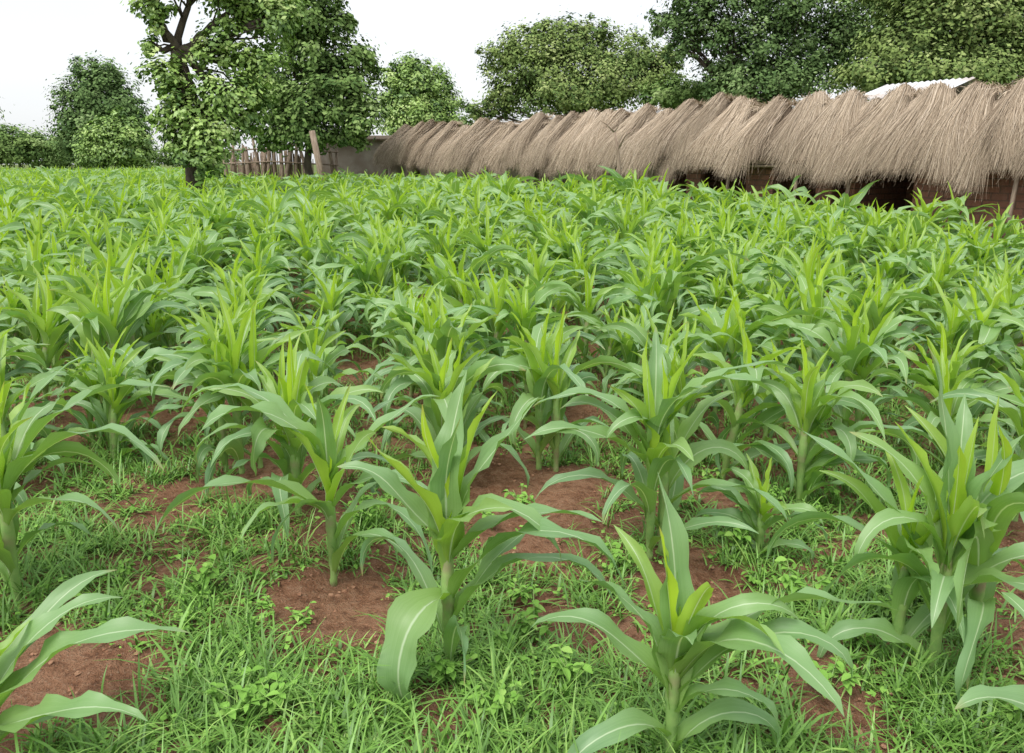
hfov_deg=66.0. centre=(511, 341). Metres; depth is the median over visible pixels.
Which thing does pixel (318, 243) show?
maize plant
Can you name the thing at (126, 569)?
broadleaf weed
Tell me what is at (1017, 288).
maize plant
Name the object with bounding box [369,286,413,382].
maize plant
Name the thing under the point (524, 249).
maize plant
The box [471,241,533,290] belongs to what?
maize plant
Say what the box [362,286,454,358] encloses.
maize plant
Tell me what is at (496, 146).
thatched hut
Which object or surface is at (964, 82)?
metal roofed house
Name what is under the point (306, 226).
maize plant
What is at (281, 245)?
maize plant
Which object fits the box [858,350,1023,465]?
maize plant
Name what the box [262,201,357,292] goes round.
maize plant
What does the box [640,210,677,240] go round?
maize plant
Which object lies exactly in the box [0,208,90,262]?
maize plant
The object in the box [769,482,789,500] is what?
broadleaf weed
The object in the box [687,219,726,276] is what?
maize plant
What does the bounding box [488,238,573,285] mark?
maize plant
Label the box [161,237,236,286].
maize plant
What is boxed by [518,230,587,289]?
maize plant
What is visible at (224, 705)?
broadleaf weed
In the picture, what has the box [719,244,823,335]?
maize plant
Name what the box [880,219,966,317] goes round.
maize plant
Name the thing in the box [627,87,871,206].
thatched hut
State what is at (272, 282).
maize plant
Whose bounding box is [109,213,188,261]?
maize plant
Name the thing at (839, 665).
broadleaf weed
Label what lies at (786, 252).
maize plant
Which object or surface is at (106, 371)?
maize plant
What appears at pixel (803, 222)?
maize plant
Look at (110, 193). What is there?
maize field
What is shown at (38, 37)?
sky
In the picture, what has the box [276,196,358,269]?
maize plant
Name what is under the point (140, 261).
maize plant
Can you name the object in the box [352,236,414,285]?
maize plant
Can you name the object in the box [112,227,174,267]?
maize plant
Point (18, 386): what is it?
maize plant
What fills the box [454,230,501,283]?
maize plant
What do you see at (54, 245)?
maize plant
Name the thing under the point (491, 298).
maize plant
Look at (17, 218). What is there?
maize plant
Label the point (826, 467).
broadleaf weed
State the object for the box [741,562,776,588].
broadleaf weed
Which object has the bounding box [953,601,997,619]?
broadleaf weed
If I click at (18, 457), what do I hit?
maize plant
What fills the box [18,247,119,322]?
maize plant
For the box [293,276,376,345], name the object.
maize plant
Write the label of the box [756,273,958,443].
maize plant
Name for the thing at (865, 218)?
maize plant
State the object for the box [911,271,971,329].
maize plant
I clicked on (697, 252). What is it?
maize plant
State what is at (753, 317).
maize plant
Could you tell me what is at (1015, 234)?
maize plant
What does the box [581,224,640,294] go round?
maize plant
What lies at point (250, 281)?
maize plant
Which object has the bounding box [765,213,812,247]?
maize plant
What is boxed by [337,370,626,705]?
maize plant
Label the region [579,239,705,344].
maize plant
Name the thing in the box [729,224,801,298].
maize plant
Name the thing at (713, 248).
maize plant
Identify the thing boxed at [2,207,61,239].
maize plant
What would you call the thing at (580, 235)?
maize plant
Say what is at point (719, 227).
maize plant
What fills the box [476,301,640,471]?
maize plant
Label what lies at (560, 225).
maize plant
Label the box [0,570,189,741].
maize plant
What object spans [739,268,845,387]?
maize plant
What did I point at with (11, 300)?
maize plant
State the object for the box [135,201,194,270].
maize plant
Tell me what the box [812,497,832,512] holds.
broadleaf weed
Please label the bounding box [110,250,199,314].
maize plant
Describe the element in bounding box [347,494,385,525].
broadleaf weed
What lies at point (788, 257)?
maize plant
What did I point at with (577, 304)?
maize plant
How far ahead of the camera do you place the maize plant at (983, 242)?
8.52 m
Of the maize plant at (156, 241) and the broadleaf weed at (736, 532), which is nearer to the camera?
the broadleaf weed at (736, 532)
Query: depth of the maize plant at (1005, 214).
10.89 m
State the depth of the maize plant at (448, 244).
8.35 m
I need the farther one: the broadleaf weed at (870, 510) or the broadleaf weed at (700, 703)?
the broadleaf weed at (870, 510)
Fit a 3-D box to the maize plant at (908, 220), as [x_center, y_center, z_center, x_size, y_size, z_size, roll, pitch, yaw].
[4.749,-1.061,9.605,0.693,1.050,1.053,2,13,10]
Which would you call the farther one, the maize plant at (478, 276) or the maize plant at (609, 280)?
the maize plant at (478, 276)
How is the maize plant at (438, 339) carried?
on the ground at (350, 606)
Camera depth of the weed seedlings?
2.69 m
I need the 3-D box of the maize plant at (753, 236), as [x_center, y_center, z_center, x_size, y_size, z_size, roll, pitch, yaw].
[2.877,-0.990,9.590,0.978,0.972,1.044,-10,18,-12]
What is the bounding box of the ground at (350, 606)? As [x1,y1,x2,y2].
[0,164,1023,752]
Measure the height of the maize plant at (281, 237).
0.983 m
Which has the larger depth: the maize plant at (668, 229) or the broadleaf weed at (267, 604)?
the maize plant at (668, 229)
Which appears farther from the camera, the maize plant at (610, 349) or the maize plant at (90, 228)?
the maize plant at (90, 228)
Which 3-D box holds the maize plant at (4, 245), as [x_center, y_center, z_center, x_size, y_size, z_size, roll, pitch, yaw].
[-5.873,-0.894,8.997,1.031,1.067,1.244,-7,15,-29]
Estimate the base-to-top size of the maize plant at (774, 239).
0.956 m
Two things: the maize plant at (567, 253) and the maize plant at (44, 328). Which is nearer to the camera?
the maize plant at (44, 328)
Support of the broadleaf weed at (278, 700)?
on the ground at (350, 606)
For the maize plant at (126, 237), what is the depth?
9.02 m
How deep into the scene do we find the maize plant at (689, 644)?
2.00 m
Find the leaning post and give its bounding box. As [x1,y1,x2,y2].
[309,130,324,180]
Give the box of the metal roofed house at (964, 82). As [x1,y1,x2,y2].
[863,77,997,102]
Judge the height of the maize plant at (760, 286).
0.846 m
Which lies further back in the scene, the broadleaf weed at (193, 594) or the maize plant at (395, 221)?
the maize plant at (395, 221)
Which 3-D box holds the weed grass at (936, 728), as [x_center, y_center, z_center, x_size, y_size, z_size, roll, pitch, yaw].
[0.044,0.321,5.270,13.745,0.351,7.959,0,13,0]
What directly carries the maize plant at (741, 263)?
on the ground at (350, 606)
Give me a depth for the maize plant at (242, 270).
7.42 m
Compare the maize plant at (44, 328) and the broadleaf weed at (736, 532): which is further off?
the maize plant at (44, 328)
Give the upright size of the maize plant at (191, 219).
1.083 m
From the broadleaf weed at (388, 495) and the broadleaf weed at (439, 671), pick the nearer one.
the broadleaf weed at (439, 671)
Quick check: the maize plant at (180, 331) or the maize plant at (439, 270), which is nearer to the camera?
the maize plant at (180, 331)
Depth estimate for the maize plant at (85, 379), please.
4.46 m
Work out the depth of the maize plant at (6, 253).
7.87 m
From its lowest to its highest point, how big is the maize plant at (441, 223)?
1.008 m
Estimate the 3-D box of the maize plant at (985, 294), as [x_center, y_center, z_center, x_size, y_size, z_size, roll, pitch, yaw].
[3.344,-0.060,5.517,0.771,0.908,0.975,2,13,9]
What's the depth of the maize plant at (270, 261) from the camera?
7.49 m
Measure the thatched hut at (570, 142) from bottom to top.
3.247 m
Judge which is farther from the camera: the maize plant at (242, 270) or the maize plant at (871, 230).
the maize plant at (871, 230)
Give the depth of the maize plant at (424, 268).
9.06 m
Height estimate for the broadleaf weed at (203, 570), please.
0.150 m
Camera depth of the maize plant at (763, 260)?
7.97 m
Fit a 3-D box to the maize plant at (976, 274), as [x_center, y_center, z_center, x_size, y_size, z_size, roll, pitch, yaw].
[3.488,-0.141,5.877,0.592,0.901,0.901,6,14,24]
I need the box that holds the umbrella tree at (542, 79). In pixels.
[455,5,689,124]
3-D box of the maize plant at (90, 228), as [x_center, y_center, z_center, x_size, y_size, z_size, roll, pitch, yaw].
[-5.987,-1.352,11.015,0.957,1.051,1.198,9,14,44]
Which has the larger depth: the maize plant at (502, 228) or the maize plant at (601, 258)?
the maize plant at (502, 228)
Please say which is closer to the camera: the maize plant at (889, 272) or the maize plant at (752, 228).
the maize plant at (889, 272)
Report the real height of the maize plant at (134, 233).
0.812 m
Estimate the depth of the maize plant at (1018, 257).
8.46 m
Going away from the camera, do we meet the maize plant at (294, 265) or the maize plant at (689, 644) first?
the maize plant at (689, 644)
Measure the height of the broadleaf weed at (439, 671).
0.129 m
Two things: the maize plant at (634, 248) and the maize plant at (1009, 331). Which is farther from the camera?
the maize plant at (634, 248)
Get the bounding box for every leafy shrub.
[0,120,68,169]
[36,132,86,169]
[69,104,161,170]
[148,146,249,172]
[634,72,737,110]
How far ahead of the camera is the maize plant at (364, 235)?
10.00 m
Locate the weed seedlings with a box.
[0,259,1023,752]
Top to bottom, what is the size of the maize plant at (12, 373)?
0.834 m
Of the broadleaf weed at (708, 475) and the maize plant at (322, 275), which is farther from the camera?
the maize plant at (322, 275)
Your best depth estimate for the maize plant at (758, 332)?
5.26 m
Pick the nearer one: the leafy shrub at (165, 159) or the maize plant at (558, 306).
the maize plant at (558, 306)
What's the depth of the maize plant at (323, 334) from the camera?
5.24 m
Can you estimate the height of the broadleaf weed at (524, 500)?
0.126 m
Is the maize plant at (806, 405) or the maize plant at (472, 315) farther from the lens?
the maize plant at (472, 315)
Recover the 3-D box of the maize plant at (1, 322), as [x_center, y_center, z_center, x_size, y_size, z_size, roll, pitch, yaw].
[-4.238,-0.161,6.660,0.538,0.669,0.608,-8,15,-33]
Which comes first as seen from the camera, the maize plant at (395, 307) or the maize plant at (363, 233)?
the maize plant at (395, 307)
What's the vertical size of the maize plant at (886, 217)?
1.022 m
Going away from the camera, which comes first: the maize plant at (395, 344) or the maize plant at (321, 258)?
the maize plant at (395, 344)
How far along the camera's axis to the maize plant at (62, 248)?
9.93 m
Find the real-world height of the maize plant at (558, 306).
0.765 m
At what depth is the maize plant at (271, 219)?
10.36 m
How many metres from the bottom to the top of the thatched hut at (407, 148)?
3.410 m
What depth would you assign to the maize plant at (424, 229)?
10.36 m
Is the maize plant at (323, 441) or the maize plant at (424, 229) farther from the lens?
the maize plant at (424, 229)
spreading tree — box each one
[637,0,894,108]
[823,0,1023,101]
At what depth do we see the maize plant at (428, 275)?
8.11 m
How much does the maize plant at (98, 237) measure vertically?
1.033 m
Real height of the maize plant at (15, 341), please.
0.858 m
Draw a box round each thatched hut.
[369,119,464,179]
[426,112,555,182]
[512,103,675,188]
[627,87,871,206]
[803,76,1023,237]
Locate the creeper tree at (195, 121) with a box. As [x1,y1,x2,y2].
[120,0,313,190]
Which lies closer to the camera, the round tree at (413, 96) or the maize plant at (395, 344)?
the maize plant at (395, 344)
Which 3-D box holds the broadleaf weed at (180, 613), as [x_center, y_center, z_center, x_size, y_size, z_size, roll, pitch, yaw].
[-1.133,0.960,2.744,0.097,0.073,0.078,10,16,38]
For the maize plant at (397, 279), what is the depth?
7.08 m
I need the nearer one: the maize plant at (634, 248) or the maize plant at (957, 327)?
the maize plant at (957, 327)
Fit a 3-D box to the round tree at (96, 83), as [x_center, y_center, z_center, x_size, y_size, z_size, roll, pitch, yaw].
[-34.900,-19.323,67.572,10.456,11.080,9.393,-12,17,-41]
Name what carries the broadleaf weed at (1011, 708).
on the ground at (350, 606)
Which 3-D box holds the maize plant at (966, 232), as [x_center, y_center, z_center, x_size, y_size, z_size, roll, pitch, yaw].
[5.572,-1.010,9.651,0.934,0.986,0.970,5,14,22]
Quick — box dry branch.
[600,120,634,174]
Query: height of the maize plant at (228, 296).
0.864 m
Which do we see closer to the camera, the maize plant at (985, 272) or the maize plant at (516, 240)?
the maize plant at (985, 272)
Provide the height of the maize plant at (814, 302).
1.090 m
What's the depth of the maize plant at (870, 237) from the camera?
9.73 m
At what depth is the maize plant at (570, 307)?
7.64 m
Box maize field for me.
[0,162,1023,269]
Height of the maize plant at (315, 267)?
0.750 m
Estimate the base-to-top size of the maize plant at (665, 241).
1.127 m
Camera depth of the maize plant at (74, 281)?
5.68 m
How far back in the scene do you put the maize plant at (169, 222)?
10.08 m
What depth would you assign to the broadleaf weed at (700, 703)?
2.30 m
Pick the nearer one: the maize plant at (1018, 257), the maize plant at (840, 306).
the maize plant at (840, 306)
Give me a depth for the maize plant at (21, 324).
6.14 m
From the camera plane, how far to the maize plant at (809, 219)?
10.92 m
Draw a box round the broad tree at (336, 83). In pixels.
[229,0,391,174]
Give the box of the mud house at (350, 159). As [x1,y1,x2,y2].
[320,135,391,181]
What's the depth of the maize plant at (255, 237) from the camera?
8.02 m
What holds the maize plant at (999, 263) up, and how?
on the ground at (350, 606)
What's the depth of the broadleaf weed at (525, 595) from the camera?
2.93 m
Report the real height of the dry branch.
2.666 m
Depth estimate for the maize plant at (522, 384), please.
4.78 m
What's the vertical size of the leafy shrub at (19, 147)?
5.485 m
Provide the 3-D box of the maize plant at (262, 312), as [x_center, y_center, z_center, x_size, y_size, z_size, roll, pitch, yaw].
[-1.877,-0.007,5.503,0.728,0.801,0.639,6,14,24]
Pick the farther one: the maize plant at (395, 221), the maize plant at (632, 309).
the maize plant at (395, 221)
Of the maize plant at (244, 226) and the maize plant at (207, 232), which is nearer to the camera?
the maize plant at (207, 232)
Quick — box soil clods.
[6,365,1023,752]
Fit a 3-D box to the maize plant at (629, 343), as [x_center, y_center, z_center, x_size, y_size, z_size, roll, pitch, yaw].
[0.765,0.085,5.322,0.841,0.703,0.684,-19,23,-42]
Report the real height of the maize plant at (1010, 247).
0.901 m
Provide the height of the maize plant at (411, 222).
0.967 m
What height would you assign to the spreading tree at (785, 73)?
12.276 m
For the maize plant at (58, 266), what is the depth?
6.41 m
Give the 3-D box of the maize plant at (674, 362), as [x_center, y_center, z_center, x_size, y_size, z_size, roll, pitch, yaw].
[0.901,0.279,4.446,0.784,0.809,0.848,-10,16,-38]
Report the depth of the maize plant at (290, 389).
3.48 m
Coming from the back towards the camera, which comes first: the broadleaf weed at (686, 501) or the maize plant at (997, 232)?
the maize plant at (997, 232)
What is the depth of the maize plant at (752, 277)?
6.47 m
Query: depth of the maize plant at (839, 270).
7.13 m
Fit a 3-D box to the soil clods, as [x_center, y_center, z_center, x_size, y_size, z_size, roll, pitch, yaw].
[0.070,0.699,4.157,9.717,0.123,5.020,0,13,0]
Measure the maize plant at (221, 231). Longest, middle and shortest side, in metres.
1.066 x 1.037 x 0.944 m
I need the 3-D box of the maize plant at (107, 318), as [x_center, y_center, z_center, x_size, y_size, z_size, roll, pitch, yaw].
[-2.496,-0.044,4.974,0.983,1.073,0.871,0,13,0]
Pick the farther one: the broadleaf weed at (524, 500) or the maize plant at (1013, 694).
the broadleaf weed at (524, 500)
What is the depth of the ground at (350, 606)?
3.21 m
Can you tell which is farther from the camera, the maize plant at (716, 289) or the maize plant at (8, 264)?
the maize plant at (8, 264)
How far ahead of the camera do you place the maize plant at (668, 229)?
9.91 m
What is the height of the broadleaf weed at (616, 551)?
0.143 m
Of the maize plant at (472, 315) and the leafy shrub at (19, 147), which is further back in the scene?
the leafy shrub at (19, 147)
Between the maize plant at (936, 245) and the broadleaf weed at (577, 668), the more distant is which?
the maize plant at (936, 245)
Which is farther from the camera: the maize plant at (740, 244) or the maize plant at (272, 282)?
the maize plant at (740, 244)
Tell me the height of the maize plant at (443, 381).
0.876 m
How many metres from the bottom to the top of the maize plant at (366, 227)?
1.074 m
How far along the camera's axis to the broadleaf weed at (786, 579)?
2.90 m
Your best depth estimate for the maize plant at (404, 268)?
7.79 m
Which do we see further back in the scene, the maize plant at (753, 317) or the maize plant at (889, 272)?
the maize plant at (889, 272)
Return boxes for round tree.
[36,50,163,168]
[370,49,474,134]
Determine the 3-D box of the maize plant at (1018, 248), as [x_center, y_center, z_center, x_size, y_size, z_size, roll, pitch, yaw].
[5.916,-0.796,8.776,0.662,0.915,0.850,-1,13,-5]
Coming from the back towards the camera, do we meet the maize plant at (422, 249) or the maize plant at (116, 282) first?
the maize plant at (422, 249)
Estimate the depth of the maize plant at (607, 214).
10.13 m
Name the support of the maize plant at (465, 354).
on the ground at (350, 606)
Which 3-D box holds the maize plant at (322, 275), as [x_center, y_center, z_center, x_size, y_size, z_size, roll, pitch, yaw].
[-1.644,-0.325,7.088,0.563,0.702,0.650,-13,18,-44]
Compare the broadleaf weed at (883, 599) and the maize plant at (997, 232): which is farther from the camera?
the maize plant at (997, 232)
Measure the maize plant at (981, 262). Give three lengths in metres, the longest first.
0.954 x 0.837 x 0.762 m
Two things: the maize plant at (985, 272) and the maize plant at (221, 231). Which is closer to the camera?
the maize plant at (985, 272)
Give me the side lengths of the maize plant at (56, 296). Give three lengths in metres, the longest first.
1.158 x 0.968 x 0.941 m
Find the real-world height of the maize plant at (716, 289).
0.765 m
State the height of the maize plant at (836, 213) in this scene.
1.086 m
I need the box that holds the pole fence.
[223,138,338,180]
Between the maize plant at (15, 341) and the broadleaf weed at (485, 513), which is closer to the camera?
the broadleaf weed at (485, 513)
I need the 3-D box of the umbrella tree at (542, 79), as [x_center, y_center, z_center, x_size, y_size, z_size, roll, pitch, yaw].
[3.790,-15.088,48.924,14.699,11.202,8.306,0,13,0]
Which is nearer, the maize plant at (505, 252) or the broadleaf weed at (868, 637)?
the broadleaf weed at (868, 637)
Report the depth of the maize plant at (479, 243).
9.06 m
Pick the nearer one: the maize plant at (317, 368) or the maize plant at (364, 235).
the maize plant at (317, 368)
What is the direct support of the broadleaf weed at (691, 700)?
on the ground at (350, 606)
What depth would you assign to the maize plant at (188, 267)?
7.24 m
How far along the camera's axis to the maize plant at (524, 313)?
5.14 m
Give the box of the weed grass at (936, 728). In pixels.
[0,300,1023,752]
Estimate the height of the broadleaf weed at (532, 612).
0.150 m
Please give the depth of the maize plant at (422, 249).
8.85 m
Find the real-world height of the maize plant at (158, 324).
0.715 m
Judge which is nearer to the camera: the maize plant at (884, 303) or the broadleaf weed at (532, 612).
the broadleaf weed at (532, 612)
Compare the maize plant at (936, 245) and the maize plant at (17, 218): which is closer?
the maize plant at (936, 245)
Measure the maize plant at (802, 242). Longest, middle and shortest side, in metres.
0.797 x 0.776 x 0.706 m
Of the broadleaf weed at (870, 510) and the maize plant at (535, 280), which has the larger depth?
the maize plant at (535, 280)
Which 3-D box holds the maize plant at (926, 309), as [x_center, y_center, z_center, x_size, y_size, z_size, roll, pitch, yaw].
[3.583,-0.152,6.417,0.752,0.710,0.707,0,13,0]
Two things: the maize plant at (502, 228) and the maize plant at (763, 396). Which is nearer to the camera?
the maize plant at (763, 396)
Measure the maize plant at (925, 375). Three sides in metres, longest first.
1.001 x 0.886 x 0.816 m
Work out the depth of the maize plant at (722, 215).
10.49 m
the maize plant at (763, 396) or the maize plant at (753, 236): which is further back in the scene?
the maize plant at (753, 236)
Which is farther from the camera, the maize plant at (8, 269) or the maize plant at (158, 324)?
the maize plant at (8, 269)
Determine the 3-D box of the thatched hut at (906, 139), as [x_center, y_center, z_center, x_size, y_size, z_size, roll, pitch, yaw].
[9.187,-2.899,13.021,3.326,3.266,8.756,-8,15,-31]
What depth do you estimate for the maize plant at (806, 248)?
8.45 m
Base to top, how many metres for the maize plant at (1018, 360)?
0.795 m
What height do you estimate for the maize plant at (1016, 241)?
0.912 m
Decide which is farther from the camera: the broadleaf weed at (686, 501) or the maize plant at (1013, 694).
the broadleaf weed at (686, 501)
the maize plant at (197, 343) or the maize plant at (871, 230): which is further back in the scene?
the maize plant at (871, 230)
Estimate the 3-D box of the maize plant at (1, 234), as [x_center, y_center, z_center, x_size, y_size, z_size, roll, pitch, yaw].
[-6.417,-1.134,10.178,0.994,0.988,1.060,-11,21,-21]
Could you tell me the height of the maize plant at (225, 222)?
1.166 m
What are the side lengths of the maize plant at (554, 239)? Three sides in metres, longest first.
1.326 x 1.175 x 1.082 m
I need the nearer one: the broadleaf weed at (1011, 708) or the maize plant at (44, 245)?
the broadleaf weed at (1011, 708)
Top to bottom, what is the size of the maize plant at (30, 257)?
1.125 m
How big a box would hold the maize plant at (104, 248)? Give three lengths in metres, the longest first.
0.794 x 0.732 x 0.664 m
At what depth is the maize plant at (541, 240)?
9.31 m
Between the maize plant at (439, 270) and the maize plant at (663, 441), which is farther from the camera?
the maize plant at (439, 270)
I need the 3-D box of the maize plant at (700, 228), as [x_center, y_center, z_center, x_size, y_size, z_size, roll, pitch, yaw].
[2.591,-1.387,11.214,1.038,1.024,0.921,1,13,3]
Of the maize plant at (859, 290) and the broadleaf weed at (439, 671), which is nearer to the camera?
the broadleaf weed at (439, 671)
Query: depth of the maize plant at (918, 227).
9.54 m
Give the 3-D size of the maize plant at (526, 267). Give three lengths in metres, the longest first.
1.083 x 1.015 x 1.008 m
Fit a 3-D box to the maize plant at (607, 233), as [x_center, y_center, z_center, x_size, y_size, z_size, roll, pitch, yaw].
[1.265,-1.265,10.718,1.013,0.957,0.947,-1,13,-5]
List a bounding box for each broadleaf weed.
[16,531,29,546]
[102,557,136,584]
[172,585,211,606]
[172,605,193,624]
[174,554,218,586]
[202,665,265,721]
[231,671,301,713]
[257,595,274,616]
[285,601,316,627]
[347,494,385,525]
[356,483,393,511]
[428,653,479,684]
[467,679,505,714]
[481,511,493,530]
[490,620,515,650]
[491,680,523,717]
[501,483,534,504]
[504,588,553,641]
[507,578,534,605]
[548,643,592,689]
[605,535,646,573]
[679,489,702,506]
[684,699,697,712]
[693,693,714,711]
[697,461,722,479]
[717,525,754,549]
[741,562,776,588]
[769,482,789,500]
[775,556,832,601]
[806,656,862,698]
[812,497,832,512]
[818,466,832,474]
[823,478,841,503]
[845,612,874,645]
[859,493,877,514]
[873,585,891,615]
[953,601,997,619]
[978,673,1017,720]
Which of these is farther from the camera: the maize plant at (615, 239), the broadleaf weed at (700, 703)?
the maize plant at (615, 239)
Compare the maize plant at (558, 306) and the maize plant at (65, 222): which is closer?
the maize plant at (558, 306)
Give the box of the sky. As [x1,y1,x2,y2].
[0,0,1014,163]
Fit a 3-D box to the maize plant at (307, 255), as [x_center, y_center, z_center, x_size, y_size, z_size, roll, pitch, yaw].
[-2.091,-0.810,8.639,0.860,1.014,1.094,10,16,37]
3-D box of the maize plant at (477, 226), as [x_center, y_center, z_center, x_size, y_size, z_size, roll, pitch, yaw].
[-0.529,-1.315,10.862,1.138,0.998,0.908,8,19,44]
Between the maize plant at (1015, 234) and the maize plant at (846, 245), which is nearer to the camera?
the maize plant at (846, 245)
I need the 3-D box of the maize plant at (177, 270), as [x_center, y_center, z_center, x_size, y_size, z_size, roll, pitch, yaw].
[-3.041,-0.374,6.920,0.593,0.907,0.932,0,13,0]
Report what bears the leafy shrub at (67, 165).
on the ground at (350, 606)
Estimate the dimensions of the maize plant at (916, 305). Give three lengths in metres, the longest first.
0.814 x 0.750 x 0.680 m
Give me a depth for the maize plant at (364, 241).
8.19 m
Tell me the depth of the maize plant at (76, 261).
8.31 m
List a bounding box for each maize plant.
[0,197,48,241]
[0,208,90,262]
[0,215,26,246]
[0,222,74,312]
[0,228,26,288]
[0,229,14,295]
[0,229,91,272]
[0,232,66,278]
[0,251,67,314]
[0,252,111,374]
[0,258,18,277]
[0,262,102,402]
[0,266,39,360]
[0,285,41,359]
[0,295,26,363]
[0,305,58,421]
[0,325,88,512]
[0,355,172,601]
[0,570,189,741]
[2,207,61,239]
[5,346,39,380]
[5,364,71,430]
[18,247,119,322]
[18,262,140,374]
[24,337,149,447]
[25,228,76,253]
[31,261,137,349]
[42,213,157,278]
[43,203,104,246]
[47,253,205,403]
[50,326,198,468]
[51,208,103,245]
[60,244,200,399]
[61,210,121,247]
[61,233,91,273]
[64,216,135,270]
[64,233,170,280]
[76,241,166,278]
[84,240,106,274]
[102,241,127,256]
[107,276,195,372]
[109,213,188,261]
[110,219,169,278]
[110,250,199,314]
[111,225,142,246]
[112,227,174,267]
[121,197,190,241]
[125,285,335,496]
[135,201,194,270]
[139,297,195,383]
[141,208,189,229]
[145,258,223,335]
[146,214,255,315]
[146,300,277,440]
[148,213,217,259]
[151,383,439,586]
[153,248,208,344]
[156,271,299,350]
[158,222,237,282]
[159,220,240,318]
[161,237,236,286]
[164,219,249,311]
[166,299,285,387]
[170,179,286,267]
[171,249,306,363]
[173,199,244,258]
[180,333,388,537]
[191,256,306,342]
[199,288,298,371]
[202,249,309,312]
[209,215,316,323]
[224,235,306,333]
[225,228,293,294]
[230,213,290,263]
[232,215,297,273]
[236,205,296,275]
[241,246,299,288]
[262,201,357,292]
[265,322,390,424]
[266,299,380,396]
[275,210,367,319]
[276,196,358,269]
[280,222,336,293]
[281,210,331,260]
[283,267,362,344]
[284,193,343,241]
[293,237,382,319]
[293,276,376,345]
[296,264,361,363]
[297,264,372,333]
[306,222,431,331]
[331,211,456,308]
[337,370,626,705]
[341,276,397,352]
[342,228,421,264]
[343,209,409,273]
[346,289,520,455]
[348,221,390,245]
[350,215,424,283]
[352,226,434,317]
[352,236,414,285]
[353,262,431,343]
[360,281,478,397]
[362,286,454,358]
[365,288,503,397]
[366,332,529,493]
[369,216,461,281]
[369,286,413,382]
[383,214,426,234]
[390,243,519,324]
[391,214,489,298]
[401,221,460,282]
[408,222,459,283]
[408,256,464,285]
[410,243,470,293]
[413,339,524,441]
[418,268,544,375]
[424,213,485,266]
[431,260,576,395]
[433,274,610,391]
[437,206,534,288]
[451,212,505,243]
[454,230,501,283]
[456,228,499,285]
[456,273,512,353]
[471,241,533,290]
[474,231,536,286]
[476,235,539,296]
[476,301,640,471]
[477,237,595,294]
[480,230,549,284]
[483,216,534,277]
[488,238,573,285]
[490,217,532,240]
[492,253,584,352]
[495,321,596,428]
[503,215,583,256]
[511,262,662,371]
[512,266,584,343]
[518,213,623,305]
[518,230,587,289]
[524,327,807,560]
[531,474,896,752]
[546,221,614,292]
[546,240,626,332]
[547,206,596,249]
[551,250,612,325]
[567,305,648,382]
[578,230,595,253]
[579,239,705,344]
[581,193,670,267]
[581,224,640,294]
[581,263,659,322]
[582,259,720,360]
[585,217,615,250]
[590,303,673,395]
[591,222,636,287]
[596,304,750,413]
[597,298,674,364]
[597,323,739,440]
[603,225,704,303]
[603,244,640,303]
[604,213,700,315]
[619,232,749,340]
[632,209,716,267]
[637,220,701,266]
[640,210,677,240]
[651,301,775,402]
[657,209,732,298]
[660,232,738,303]
[663,209,708,233]
[668,269,757,357]
[670,281,830,437]
[675,303,870,496]
[681,250,775,322]
[682,245,737,328]
[683,198,760,245]
[685,221,739,303]
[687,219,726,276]
[694,238,787,321]
[695,453,827,565]
[700,208,785,259]
[706,337,942,508]
[718,219,796,248]
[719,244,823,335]
[720,275,800,366]
[721,237,757,269]
[723,339,856,465]
[725,259,823,302]
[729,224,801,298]
[736,197,772,238]
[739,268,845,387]
[743,204,803,244]
[744,249,787,298]
[745,249,900,393]
[750,231,854,340]
[751,222,802,264]
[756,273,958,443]
[757,234,847,283]
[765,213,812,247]
[766,228,805,261]
[767,346,1023,714]
[784,237,818,257]
[786,204,833,259]
[787,244,876,298]
[788,234,847,293]
[790,292,903,366]
[793,217,882,278]
[795,197,857,260]
[795,204,873,261]
[795,221,819,246]
[795,257,946,393]
[800,224,879,290]
[821,221,874,280]
[824,284,863,336]
[826,241,949,317]
[837,199,932,275]
[837,213,900,281]
[839,322,1020,460]
[847,224,921,272]
[847,273,945,362]
[851,272,869,296]
[852,207,898,266]
[855,216,969,276]
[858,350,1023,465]
[871,204,957,272]
[874,211,925,277]
[879,249,980,354]
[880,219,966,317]
[887,277,1018,377]
[895,272,1023,424]
[907,221,969,276]
[907,234,973,283]
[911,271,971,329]
[919,227,985,273]
[920,270,1023,380]
[920,281,1001,343]
[922,248,982,275]
[927,220,1003,265]
[930,263,1012,376]
[930,362,1023,521]
[933,331,1023,446]
[939,210,986,238]
[943,250,1023,337]
[948,223,1023,277]
[951,216,1022,260]
[952,268,1023,372]
[955,592,1023,710]
[956,203,1023,261]
[965,241,1008,279]
[970,247,1023,284]
[988,321,1023,370]
[999,223,1020,259]
[1001,222,1023,262]
[1003,233,1023,269]
[1006,237,1023,274]
[1006,246,1014,260]
[1011,240,1023,272]
[1011,283,1023,342]
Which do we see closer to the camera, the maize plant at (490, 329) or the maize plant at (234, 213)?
the maize plant at (490, 329)
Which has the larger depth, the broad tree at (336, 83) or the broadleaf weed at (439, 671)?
the broad tree at (336, 83)
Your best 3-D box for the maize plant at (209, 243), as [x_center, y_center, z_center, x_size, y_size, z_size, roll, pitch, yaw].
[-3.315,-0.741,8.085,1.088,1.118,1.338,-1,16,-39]
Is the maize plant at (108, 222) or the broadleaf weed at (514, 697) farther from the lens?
the maize plant at (108, 222)
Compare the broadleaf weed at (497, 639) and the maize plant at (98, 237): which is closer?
the broadleaf weed at (497, 639)
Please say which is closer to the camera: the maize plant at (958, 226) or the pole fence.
the maize plant at (958, 226)
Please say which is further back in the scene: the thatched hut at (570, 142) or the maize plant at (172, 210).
the thatched hut at (570, 142)
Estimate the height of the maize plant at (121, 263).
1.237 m
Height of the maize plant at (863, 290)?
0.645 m
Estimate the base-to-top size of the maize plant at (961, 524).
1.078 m
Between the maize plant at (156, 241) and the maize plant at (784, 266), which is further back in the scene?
the maize plant at (156, 241)

